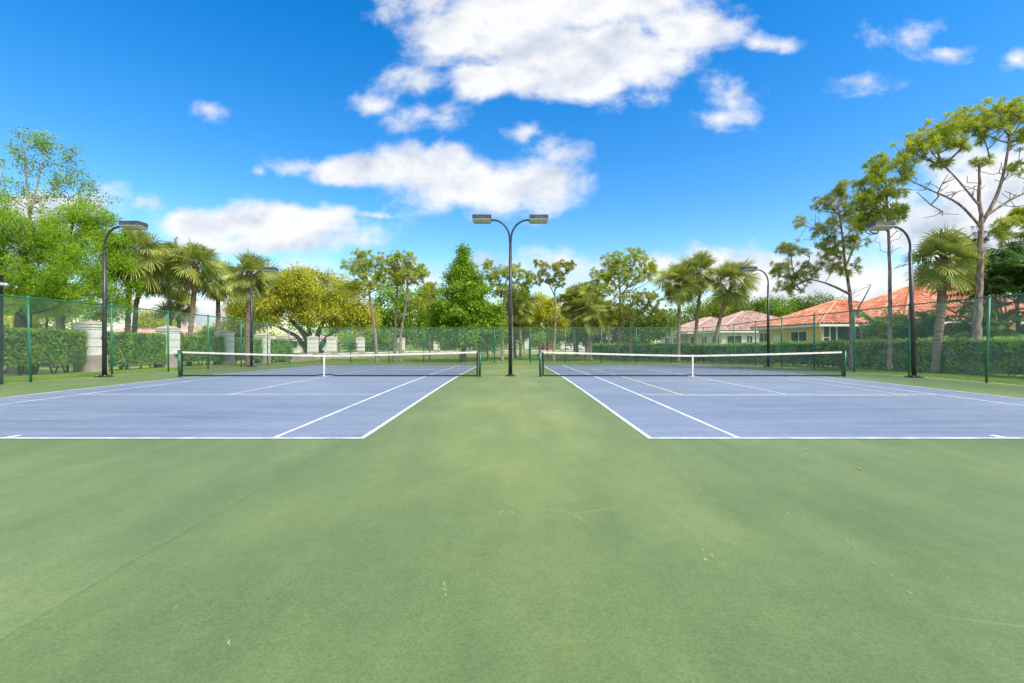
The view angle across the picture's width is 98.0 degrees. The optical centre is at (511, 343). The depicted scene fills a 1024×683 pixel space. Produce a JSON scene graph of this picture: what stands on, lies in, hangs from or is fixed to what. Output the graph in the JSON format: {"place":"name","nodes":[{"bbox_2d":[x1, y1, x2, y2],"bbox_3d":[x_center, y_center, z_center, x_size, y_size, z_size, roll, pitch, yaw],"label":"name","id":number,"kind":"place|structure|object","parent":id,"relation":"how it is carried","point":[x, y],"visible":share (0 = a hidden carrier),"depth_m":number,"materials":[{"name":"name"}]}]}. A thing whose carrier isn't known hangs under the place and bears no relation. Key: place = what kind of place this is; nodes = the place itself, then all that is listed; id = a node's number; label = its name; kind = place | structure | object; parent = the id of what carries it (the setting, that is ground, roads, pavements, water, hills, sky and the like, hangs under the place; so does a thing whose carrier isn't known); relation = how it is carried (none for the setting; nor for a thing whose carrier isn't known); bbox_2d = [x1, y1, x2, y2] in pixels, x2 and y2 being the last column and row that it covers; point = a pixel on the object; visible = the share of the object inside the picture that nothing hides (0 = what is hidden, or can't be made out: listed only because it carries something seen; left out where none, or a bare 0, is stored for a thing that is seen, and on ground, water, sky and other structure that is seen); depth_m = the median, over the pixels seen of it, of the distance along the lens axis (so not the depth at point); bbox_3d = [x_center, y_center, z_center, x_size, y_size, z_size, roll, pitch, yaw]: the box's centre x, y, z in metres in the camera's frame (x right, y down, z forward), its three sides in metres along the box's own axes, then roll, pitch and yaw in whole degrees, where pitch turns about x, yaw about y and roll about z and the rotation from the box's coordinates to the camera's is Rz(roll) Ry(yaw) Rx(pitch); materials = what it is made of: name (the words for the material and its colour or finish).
{"place":"outdoors","nodes":[
{"label":"outdoors","id":0,"kind":"place"},
{"bbox_2d":[0,363,1023,682],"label":"court surround","id":1,"kind":"object","parent":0,"point":[146,561],"visible":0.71,"depth_m":3.15,"materials":[{"name":"green paint"}]},
{"bbox_2d":[94,221,148,376],"bbox_3d":[-16.314,-1.825,18.600,1.852,6.470,0.544,0,0,0],"label":"court light","id":2,"kind":"object","parent":1,"relation":"on","point":[133,225],"visible":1,"depth_m":18.54,"materials":[{"name":"paint"}]},
{"bbox_2d":[0,294,321,383],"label":"chain link fence","id":3,"kind":"object","parent":1,"relation":"on","point":[29,317],"visible":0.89,"depth_m":20.48,"materials":[{"name":"green metal"}]},
{"bbox_2d":[0,366,475,436],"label":"tennis court","id":4,"kind":"object","parent":1,"relation":"on","point":[208,406],"visible":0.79,"depth_m":10.25,"materials":[{"name":"blue paint"}]},
{"bbox_2d":[0,366,474,437],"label":"court markings","id":5,"kind":"object","parent":4,"relation":"on","point":[378,427],"visible":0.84,"depth_m":7.85,"materials":[{"name":"white paint"}]},
{"bbox_2d":[174,350,481,376],"bbox_3d":[-7.707,0.849,18.703,12.865,1.126,0.165,0,0,0],"label":"tennis net","id":6,"kind":"object","parent":4,"relation":"on","point":[278,360],"visible":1,"depth_m":18.73,"materials":[{"name":"black fabric"}]},
{"bbox_2d":[246,267,278,366],"bbox_3d":[-16.194,-1.690,28.900,1.852,6.420,0.544,0,0,0],"label":"court light","id":7,"kind":"object","parent":1,"relation":"on","point":[270,269],"visible":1,"depth_m":28.84,"materials":[{"name":"paint"}]},
{"bbox_2d":[472,214,548,375],"bbox_3d":[-0.070,-2.037,19.200,3.264,6.900,0.544,0,0,0],"label":"court light","id":8,"kind":"object","parent":1,"relation":"on","point":[488,219],"visible":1,"depth_m":19.13,"materials":[{"name":"paint"}]},
{"bbox_2d":[321,327,703,362],"bbox_3d":[0.050,0.150,38.400,32.990,3.150,0.086,0,0,0],"label":"chain link fence","id":9,"kind":"object","parent":1,"relation":"on","point":[350,347],"visible":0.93,"depth_m":38.40,"materials":[{"name":"green metal"}]},
{"bbox_2d":[227,452,1011,658],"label":"court scuffs","id":10,"kind":"object","parent":1,"relation":"on","point":[444,589],"visible":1,"depth_m":3.25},
{"bbox_2d":[741,266,773,366],"bbox_3d":[15.744,-1.694,28.600,1.852,6.420,0.544,0,0,0],"label":"court light","id":11,"kind":"object","parent":1,"relation":"on","point":[749,268],"visible":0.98,"depth_m":28.54,"materials":[{"name":"paint"}]},
{"bbox_2d":[545,366,1023,436],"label":"tennis court","id":12,"kind":"object","parent":1,"relation":"on","point":[917,413],"visible":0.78,"depth_m":10.10,"materials":[{"name":"blue paint"}]},
{"bbox_2d":[537,350,846,376],"bbox_3d":[7.553,0.849,18.703,13.025,1.126,0.165,0,0,0],"label":"tennis net","id":13,"kind":"object","parent":12,"relation":"on","point":[730,364],"visible":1,"depth_m":18.73,"materials":[{"name":"black fabric"}]},
{"bbox_2d":[594,369,907,395],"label":"pickleball markings","id":14,"kind":"object","parent":12,"relation":"on","point":[779,395],"visible":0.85,"depth_m":12.02,"materials":[{"name":"beige paint"}]},
{"bbox_2d":[544,366,1023,437],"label":"court markings","id":15,"kind":"object","parent":12,"relation":"on","point":[629,423],"visible":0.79,"depth_m":7.76,"materials":[{"name":"white paint"}]},
{"bbox_2d":[704,293,1023,384],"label":"chain link fence","id":16,"kind":"object","parent":1,"relation":"on","point":[736,344],"visible":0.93,"depth_m":19.68,"materials":[{"name":"green metal"}]},
{"bbox_2d":[866,221,923,377],"bbox_3d":[15.734,-1.776,18.300,2.012,6.370,0.544,0,0,0],"label":"court light","id":17,"kind":"object","parent":1,"relation":"on","point":[879,225],"visible":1,"depth_m":18.24,"materials":[{"name":"paint"}]},
{"bbox_2d":[0,0,1023,343],"label":"sky","id":18,"kind":"structure","parent":0,"point":[313,132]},
{"bbox_2d":[4,344,1023,385],"bbox_3d":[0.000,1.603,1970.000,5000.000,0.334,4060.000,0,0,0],"label":"lawn","id":19,"kind":"structure","parent":0,"point":[42,370],"depth_m":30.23,"materials":[{"name":"green plant"}]},
{"bbox_2d":[0,275,8,384],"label":"camera post","id":20,"kind":"object","parent":19,"relation":"on","point":[2,284],"visible":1,"depth_m":15.24,"materials":[{"name":"black metal"}]},
{"bbox_2d":[4,313,77,365],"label":"leafy tree","id":21,"kind":"object","parent":19,"relation":"on","point":[39,324],"visible":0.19,"depth_m":30.73,"materials":[{"name":"green plant"}]},
{"bbox_2d":[4,326,89,375],"bbox_3d":[-21.544,0.351,14.990,1.566,2.279,14.252,0,0,0],"label":"hedge","id":22,"kind":"object","parent":19,"relation":"on","point":[58,345],"visible":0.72,"depth_m":20.14,"materials":[{"name":"green plant"}]},
{"bbox_2d":[0,194,120,373],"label":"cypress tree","id":23,"kind":"object","parent":19,"relation":"on","point":[24,276],"visible":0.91,"depth_m":21.16,"materials":[{"name":"green plant"}]},
{"bbox_2d":[0,123,120,324],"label":"tall tree","id":24,"kind":"object","parent":19,"relation":"on","point":[33,201],"visible":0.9,"depth_m":32.89,"materials":[{"name":"green plant"}]},
{"bbox_2d":[4,285,123,329],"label":"leafy tree","id":25,"kind":"object","parent":19,"relation":"on","point":[82,318],"visible":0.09,"depth_m":35.97,"materials":[{"name":"green plant"}]},
{"bbox_2d":[6,195,154,367],"bbox_3d":[-26.591,-3.718,27.583,8.147,10.647,5.235,0,0,0],"label":"cypress tree","id":26,"kind":"object","parent":19,"relation":"on","point":[73,214],"visible":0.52,"depth_m":27.18,"materials":[{"name":"plant"}]},
{"bbox_2d":[72,320,108,372],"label":"stucco pillar","id":27,"kind":"structure","parent":19,"relation":"on","point":[76,368],"depth_m":22.13,"materials":[{"name":"white paint"}]},
{"bbox_2d":[85,221,170,366],"bbox_3d":[-24.293,-3.240,29.065,5.000,9.631,4.735,0,0,0],"label":"palm tree","id":28,"kind":"object","parent":19,"relation":"on","point":[143,240],"visible":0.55,"depth_m":28.71,"materials":[{"name":"green plant"}]},
{"bbox_2d":[107,331,166,370],"bbox_3d":[-21.521,0.407,25.033,1.500,2.256,4.241,0,0,0],"label":"hedge","id":29,"kind":"object","parent":19,"relation":"on","point":[161,340],"visible":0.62,"depth_m":24.96,"materials":[{"name":"green plant"}]},
{"bbox_2d":[122,251,183,365],"bbox_3d":[-24.765,-2.766,31.125,4.544,8.753,4.428,0,0,34],"label":"palm tree","id":30,"kind":"object","parent":19,"relation":"on","point":[163,293],"visible":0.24,"depth_m":30.89,"materials":[{"name":"green plant"}]},
{"bbox_2d":[107,324,205,334],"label":"distant house","id":31,"kind":"structure","parent":19,"relation":"on","point":[184,328],"depth_m":67.28,"materials":[{"name":"white paint"}]},
{"bbox_2d":[131,308,187,328],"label":"backyard tree","id":32,"kind":"object","parent":19,"relation":"on","point":[148,320],"visible":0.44,"depth_m":68.59,"materials":[{"name":"green plant"}]},
{"bbox_2d":[154,325,180,367],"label":"stucco pillar","id":33,"kind":"structure","parent":19,"relation":"on","point":[174,346],"depth_m":27.27,"materials":[{"name":"white paint"}]},
{"bbox_2d":[150,290,201,332],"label":"palm tree","id":34,"kind":"object","parent":19,"relation":"on","point":[184,301],"visible":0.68,"depth_m":35.63,"materials":[{"name":"green plant"}]},
{"bbox_2d":[161,236,197,325],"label":"palm tree","id":35,"kind":"object","parent":19,"relation":"on","point":[169,306],"visible":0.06,"depth_m":32.88,"materials":[{"name":"green plant"}]},
{"bbox_2d":[159,237,227,365],"bbox_3d":[-21.869,-2.736,30.610,4.275,8.678,4.811,0,0,-40],"label":"palm tree","id":36,"kind":"object","parent":19,"relation":"on","point":[194,280],"visible":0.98,"depth_m":30.07,"materials":[{"name":"green plant"}]},
{"bbox_2d":[180,334,224,365],"bbox_3d":[-21.512,0.483,30.275,1.501,2.256,4.644,0,0,0],"label":"hedge","id":37,"kind":"object","parent":19,"relation":"on","point":[219,348],"visible":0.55,"depth_m":30.16,"materials":[{"name":"green plant"}]},
{"bbox_2d":[183,257,238,330],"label":"palm tree","id":38,"kind":"object","parent":19,"relation":"on","point":[225,291],"visible":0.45,"depth_m":33.80,"materials":[{"name":"green plant"}]},
{"bbox_2d":[214,330,235,364],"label":"stucco pillar","id":39,"kind":"structure","parent":19,"relation":"on","point":[226,342],"depth_m":32.75,"materials":[{"name":"white paint"}]},
{"bbox_2d":[193,319,256,337],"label":"backyard tree","id":40,"kind":"object","parent":19,"relation":"on","point":[201,332],"visible":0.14,"depth_m":60.91,"materials":[{"name":"green plant"}]},
{"bbox_2d":[234,337,263,362],"bbox_3d":[-21.514,0.581,35.530,1.491,2.302,4.264,0,0,0],"label":"hedge","id":41,"kind":"object","parent":19,"relation":"on","point":[237,342],"visible":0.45,"depth_m":36.12,"materials":[{"name":"green plant"}]},
{"bbox_2d":[215,248,285,365],"bbox_3d":[-17.915,-2.509,30.210,3.849,8.210,3.881,0,0,13],"label":"palm tree","id":42,"kind":"object","parent":19,"relation":"on","point":[249,265],"visible":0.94,"depth_m":30.05,"materials":[{"name":"green plant"}]},
{"bbox_2d":[254,332,270,362],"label":"stucco pillar","id":43,"kind":"structure","parent":19,"relation":"on","point":[264,342],"depth_m":37.61,"materials":[{"name":"white paint"}]},
{"bbox_2d":[270,338,293,361],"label":"hedge","id":44,"kind":"object","parent":19,"relation":"on","point":[285,344],"visible":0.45,"depth_m":40.69,"materials":[{"name":"green plant"}]},
{"bbox_2d":[215,260,384,353],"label":"spreading tree","id":45,"kind":"object","parent":19,"relation":"on","point":[293,289],"visible":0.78,"depth_m":56.23,"materials":[{"name":"green plant"}]},
{"bbox_2d":[291,354,310,360],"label":"boundary wall","id":46,"kind":"structure","parent":19,"relation":"on","point":[298,357],"depth_m":46.47,"materials":[{"name":"beige paint"}]},
{"bbox_2d":[270,333,338,352],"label":"distant house","id":47,"kind":"structure","parent":19,"relation":"on","point":[298,347],"depth_m":76.00,"materials":[{"name":"white paint"}]},
{"bbox_2d":[307,335,318,359],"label":"stucco pillar","id":48,"kind":"structure","parent":19,"relation":"on","point":[313,344],"depth_m":48.57,"materials":[{"name":"white paint"}]},
{"bbox_2d":[326,336,336,357],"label":"stucco pillar","id":49,"kind":"structure","parent":19,"relation":"on","point":[334,345],"depth_m":52.17,"materials":[{"name":"white paint"}]},
{"bbox_2d":[337,342,357,357],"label":"boundary wall","id":50,"kind":"structure","parent":19,"relation":"on","point":[347,351],"depth_m":54.92,"materials":[{"name":"beige paint"}]},
{"bbox_2d":[355,337,364,356],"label":"stucco pillar","id":51,"kind":"structure","parent":19,"relation":"on","point":[359,341],"depth_m":56.57,"materials":[{"name":"white paint"}]},
{"bbox_2d":[51,314,668,349],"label":"treeline","id":52,"kind":"object","parent":19,"relation":"on","point":[343,336],"visible":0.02,"depth_m":136.22,"materials":[{"name":"green plant"}]},
{"bbox_2d":[337,248,390,361],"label":"pine tree","id":53,"kind":"object","parent":19,"relation":"on","point":[366,265],"visible":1,"depth_m":41.25,"materials":[{"name":"green plant"}]},
{"bbox_2d":[340,307,402,352],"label":"leafy tree","id":54,"kind":"object","parent":19,"relation":"on","point":[379,335],"visible":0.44,"depth_m":66.78,"materials":[{"name":"green plant"}]},
{"bbox_2d":[365,342,398,356],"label":"boundary wall","id":55,"kind":"structure","parent":19,"relation":"on","point":[386,343],"depth_m":60.47,"materials":[{"name":"beige paint"}]},
{"bbox_2d":[384,248,409,361],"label":"pine tree","id":56,"kind":"object","parent":19,"relation":"on","point":[394,268],"visible":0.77,"depth_m":41.83,"materials":[{"name":"green plant"}]},
{"bbox_2d":[363,280,438,351],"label":"leafy tree","id":57,"kind":"object","parent":19,"relation":"on","point":[410,315],"visible":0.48,"depth_m":68.48,"materials":[{"name":"green plant"}]},
{"bbox_2d":[396,250,430,361],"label":"pine tree","id":58,"kind":"object","parent":19,"relation":"on","point":[417,272],"visible":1,"depth_m":40.88,"materials":[{"name":"green plant"}]},
{"bbox_2d":[405,342,433,355],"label":"boundary wall","id":59,"kind":"structure","parent":19,"relation":"on","point":[417,351],"depth_m":65.54,"materials":[{"name":"beige paint"}]},
{"bbox_2d":[420,281,438,358],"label":"pine tree","id":60,"kind":"object","parent":19,"relation":"on","point":[431,301],"visible":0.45,"depth_m":47.88,"materials":[{"name":"green plant"}]},
{"bbox_2d":[411,281,460,350],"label":"leafy tree","id":61,"kind":"object","parent":19,"relation":"on","point":[441,347],"visible":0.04,"depth_m":72.25,"materials":[{"name":"green plant"}]},
{"bbox_2d":[420,241,508,361],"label":"conical tree","id":62,"kind":"object","parent":19,"relation":"on","point":[463,303],"visible":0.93,"depth_m":40.77,"materials":[{"name":"green plant"}]},
{"bbox_2d":[460,323,508,360],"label":"leafy tree","id":63,"kind":"object","parent":19,"relation":"on","point":[500,342],"visible":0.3,"depth_m":43.36,"materials":[{"name":"green plant"}]},
{"bbox_2d":[481,258,537,360],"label":"pine tree","id":64,"kind":"object","parent":19,"relation":"on","point":[522,287],"visible":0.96,"depth_m":43.81,"materials":[{"name":"green plant"}]},
{"bbox_2d":[491,296,542,358],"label":"leafy tree","id":65,"kind":"object","parent":19,"relation":"on","point":[525,335],"visible":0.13,"depth_m":51.34,"materials":[{"name":"green plant"}]},
{"bbox_2d":[499,290,537,359],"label":"palm tree","id":66,"kind":"object","parent":19,"relation":"on","point":[521,314],"visible":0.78,"depth_m":46.48,"materials":[{"name":"green plant"}]},
{"bbox_2d":[515,289,571,358],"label":"leafy tree","id":67,"kind":"object","parent":19,"relation":"on","point":[544,313],"visible":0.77,"depth_m":48.38,"materials":[{"name":"green plant"}]},
{"bbox_2d":[522,326,566,349],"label":"leafy tree","id":68,"kind":"object","parent":19,"relation":"on","point":[539,337],"visible":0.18,"depth_m":79.23,"materials":[{"name":"green plant"}]},
{"bbox_2d":[531,343,559,353],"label":"boundary wall","id":69,"kind":"structure","parent":19,"relation":"on","point":[533,350],"depth_m":74.70,"materials":[{"name":"beige paint"}]},
{"bbox_2d":[533,258,576,361],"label":"pine tree","id":70,"kind":"object","parent":19,"relation":"on","point":[556,269],"visible":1,"depth_m":42.39,"materials":[{"name":"green plant"}]},
{"bbox_2d":[548,283,586,360],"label":"palm tree","id":71,"kind":"object","parent":19,"relation":"on","point":[573,293],"visible":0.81,"depth_m":43.51,"materials":[{"name":"green plant"}]},
{"bbox_2d":[543,323,604,355],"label":"oak tree","id":72,"kind":"object","parent":19,"relation":"on","point":[581,337],"visible":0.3,"depth_m":61.22,"materials":[{"name":"green plant"}]},
{"bbox_2d":[564,291,610,358],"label":"palm tree","id":73,"kind":"object","parent":19,"relation":"on","point":[589,301],"visible":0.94,"depth_m":42.41,"materials":[{"name":"green plant"}]},
{"bbox_2d":[559,280,623,356],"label":"leafy tree","id":74,"kind":"object","parent":19,"relation":"on","point":[567,301],"visible":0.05,"depth_m":54.65,"materials":[{"name":"green plant"}]},
{"bbox_2d":[579,266,618,358],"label":"pine tree","id":75,"kind":"object","parent":19,"relation":"on","point":[592,285],"visible":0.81,"depth_m":49.77,"materials":[{"name":"green plant"}]},
{"bbox_2d":[585,297,616,359],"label":"palm tree","id":76,"kind":"object","parent":19,"relation":"on","point":[606,304],"visible":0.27,"depth_m":44.67,"materials":[{"name":"green plant"}]},
{"bbox_2d":[598,246,658,360],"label":"pine tree","id":77,"kind":"object","parent":19,"relation":"on","point":[625,274],"visible":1,"depth_m":45.67,"materials":[{"name":"green plant"}]},
{"bbox_2d":[584,305,683,343],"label":"oak tree","id":78,"kind":"object","parent":19,"relation":"on","point":[666,321],"visible":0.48,"depth_m":58.61,"materials":[{"name":"green plant"}]},
{"bbox_2d":[604,287,667,360],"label":"pine tree","id":79,"kind":"object","parent":19,"relation":"on","point":[638,297],"visible":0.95,"depth_m":44.61,"materials":[{"name":"green plant"}]},
{"bbox_2d":[649,259,700,362],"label":"palm tree","id":80,"kind":"object","parent":19,"relation":"on","point":[675,292],"visible":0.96,"depth_m":39.95,"materials":[{"name":"green plant"}]},
{"bbox_2d":[665,300,728,324],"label":"backyard tree","id":81,"kind":"object","parent":19,"relation":"on","point":[692,310],"visible":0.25,"depth_m":86.11,"materials":[{"name":"green plant"}]},
{"bbox_2d":[677,249,721,362],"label":"palm tree","id":82,"kind":"object","parent":19,"relation":"on","point":[701,261],"visible":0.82,"depth_m":39.88,"materials":[{"name":"green plant"}]},
{"bbox_2d":[692,294,747,318],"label":"backyard tree","id":83,"kind":"object","parent":19,"relation":"on","point":[717,311],"visible":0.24,"depth_m":86.46,"materials":[{"name":"green plant"}]},
{"bbox_2d":[707,257,761,343],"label":"palm tree","id":84,"kind":"object","parent":19,"relation":"on","point":[729,297],"visible":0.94,"depth_m":39.56,"materials":[{"name":"green plant"}]},
{"bbox_2d":[711,296,776,316],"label":"backyard tree","id":85,"kind":"object","parent":19,"relation":"on","point":[748,307],"visible":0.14,"depth_m":85.63,"materials":[{"name":"green plant"}]},
{"bbox_2d":[751,294,804,316],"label":"backyard tree","id":86,"kind":"object","parent":19,"relation":"on","point":[781,310],"visible":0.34,"depth_m":86.08,"materials":[{"name":"green plant"}]},
{"bbox_2d":[592,335,1023,376],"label":"hedge","id":87,"kind":"object","parent":19,"relation":"on","point":[964,354],"visible":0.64,"depth_m":24.56,"materials":[{"name":"green plant"}]},
{"bbox_2d":[784,289,844,313],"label":"backyard tree","id":88,"kind":"object","parent":19,"relation":"on","point":[807,304],"visible":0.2,"depth_m":86.34,"materials":[{"name":"green plant"}]},
{"bbox_2d":[769,178,872,369],"bbox_3d":[17.092,-3.772,24.627,5.789,10.650,2.252,0,0,0],"label":"pine tree","id":89,"kind":"object","parent":19,"relation":"on","point":[839,192],"visible":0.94,"depth_m":24.51,"materials":[{"name":"green plant"}]},
{"bbox_2d":[846,150,911,371],"bbox_3d":[18.631,-4.119,22.637,3.111,11.302,1.972,0,0,0],"label":"pine tree","id":90,"kind":"object","parent":19,"relation":"on","point":[871,200],"visible":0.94,"depth_m":22.49,"materials":[{"name":"green plant"}]},
{"bbox_2d":[750,284,1023,342],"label":"yellow house","id":91,"kind":"structure","parent":19,"relation":"on","point":[900,296],"depth_m":38.30,"materials":[{"name":"tile"}]},
{"bbox_2d":[790,330,807,341],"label":"window","id":92,"kind":"structure","parent":91,"relation":"in","point":[798,334],"depth_m":40.40,"materials":[{"name":"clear glass"}]},
{"bbox_2d":[857,308,928,368],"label":"leafy tree","id":93,"kind":"object","parent":19,"relation":"on","point":[905,318],"visible":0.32,"depth_m":26.16,"materials":[{"name":"green plant"}]},
{"bbox_2d":[855,311,950,369],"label":"feather palm","id":94,"kind":"object","parent":19,"relation":"on","point":[894,331],"visible":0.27,"depth_m":25.28,"materials":[{"name":"green plant"}]},
{"bbox_2d":[893,224,994,373],"bbox_3d":[20.630,-2.008,21.318,3.292,7.003,3.425,0,0,0],"label":"palm tree","id":95,"kind":"object","parent":19,"relation":"on","point":[944,273],"visible":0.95,"depth_m":21.03,"materials":[{"name":"green plant"}]},
{"bbox_2d":[880,95,1023,374],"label":"pine tree","id":96,"kind":"object","parent":19,"relation":"on","point":[964,123],"visible":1,"depth_m":20.09,"materials":[{"name":"green plant"}]},
{"bbox_2d":[901,309,1017,339],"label":"feather palm","id":97,"kind":"object","parent":19,"relation":"on","point":[933,317],"visible":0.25,"depth_m":24.02,"materials":[{"name":"green plant"}]},
{"bbox_2d":[930,249,1023,332],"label":"feather palm","id":98,"kind":"object","parent":19,"relation":"on","point":[1001,269],"visible":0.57,"depth_m":22.22,"materials":[{"name":"green plant"}]},
{"bbox_2d":[931,226,1023,330],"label":"feather palm","id":99,"kind":"object","parent":19,"relation":"on","point":[967,305],"visible":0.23,"depth_m":23.77,"materials":[{"name":"green plant"}]},
{"bbox_2d":[951,304,1023,338],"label":"feather palm","id":100,"kind":"object","parent":19,"relation":"on","point":[996,322],"visible":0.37,"depth_m":21.70,"materials":[{"name":"green plant"}]},
{"bbox_2d":[954,325,1023,338],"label":"leafy tree","id":101,"kind":"object","parent":19,"relation":"on","point":[969,335],"visible":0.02,"depth_m":22.58,"materials":[{"name":"green plant"}]},
{"bbox_2d":[985,206,1023,252],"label":"pine tree","id":102,"kind":"object","parent":19,"relation":"on","point":[1001,230],"visible":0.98,"depth_m":22.95,"materials":[{"name":"green plant"}]},
{"bbox_2d":[660,311,778,343],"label":"pale house","id":103,"kind":"structure","parent":0,"point":[687,334],"depth_m":62.55,"materials":[{"name":"white paint"}]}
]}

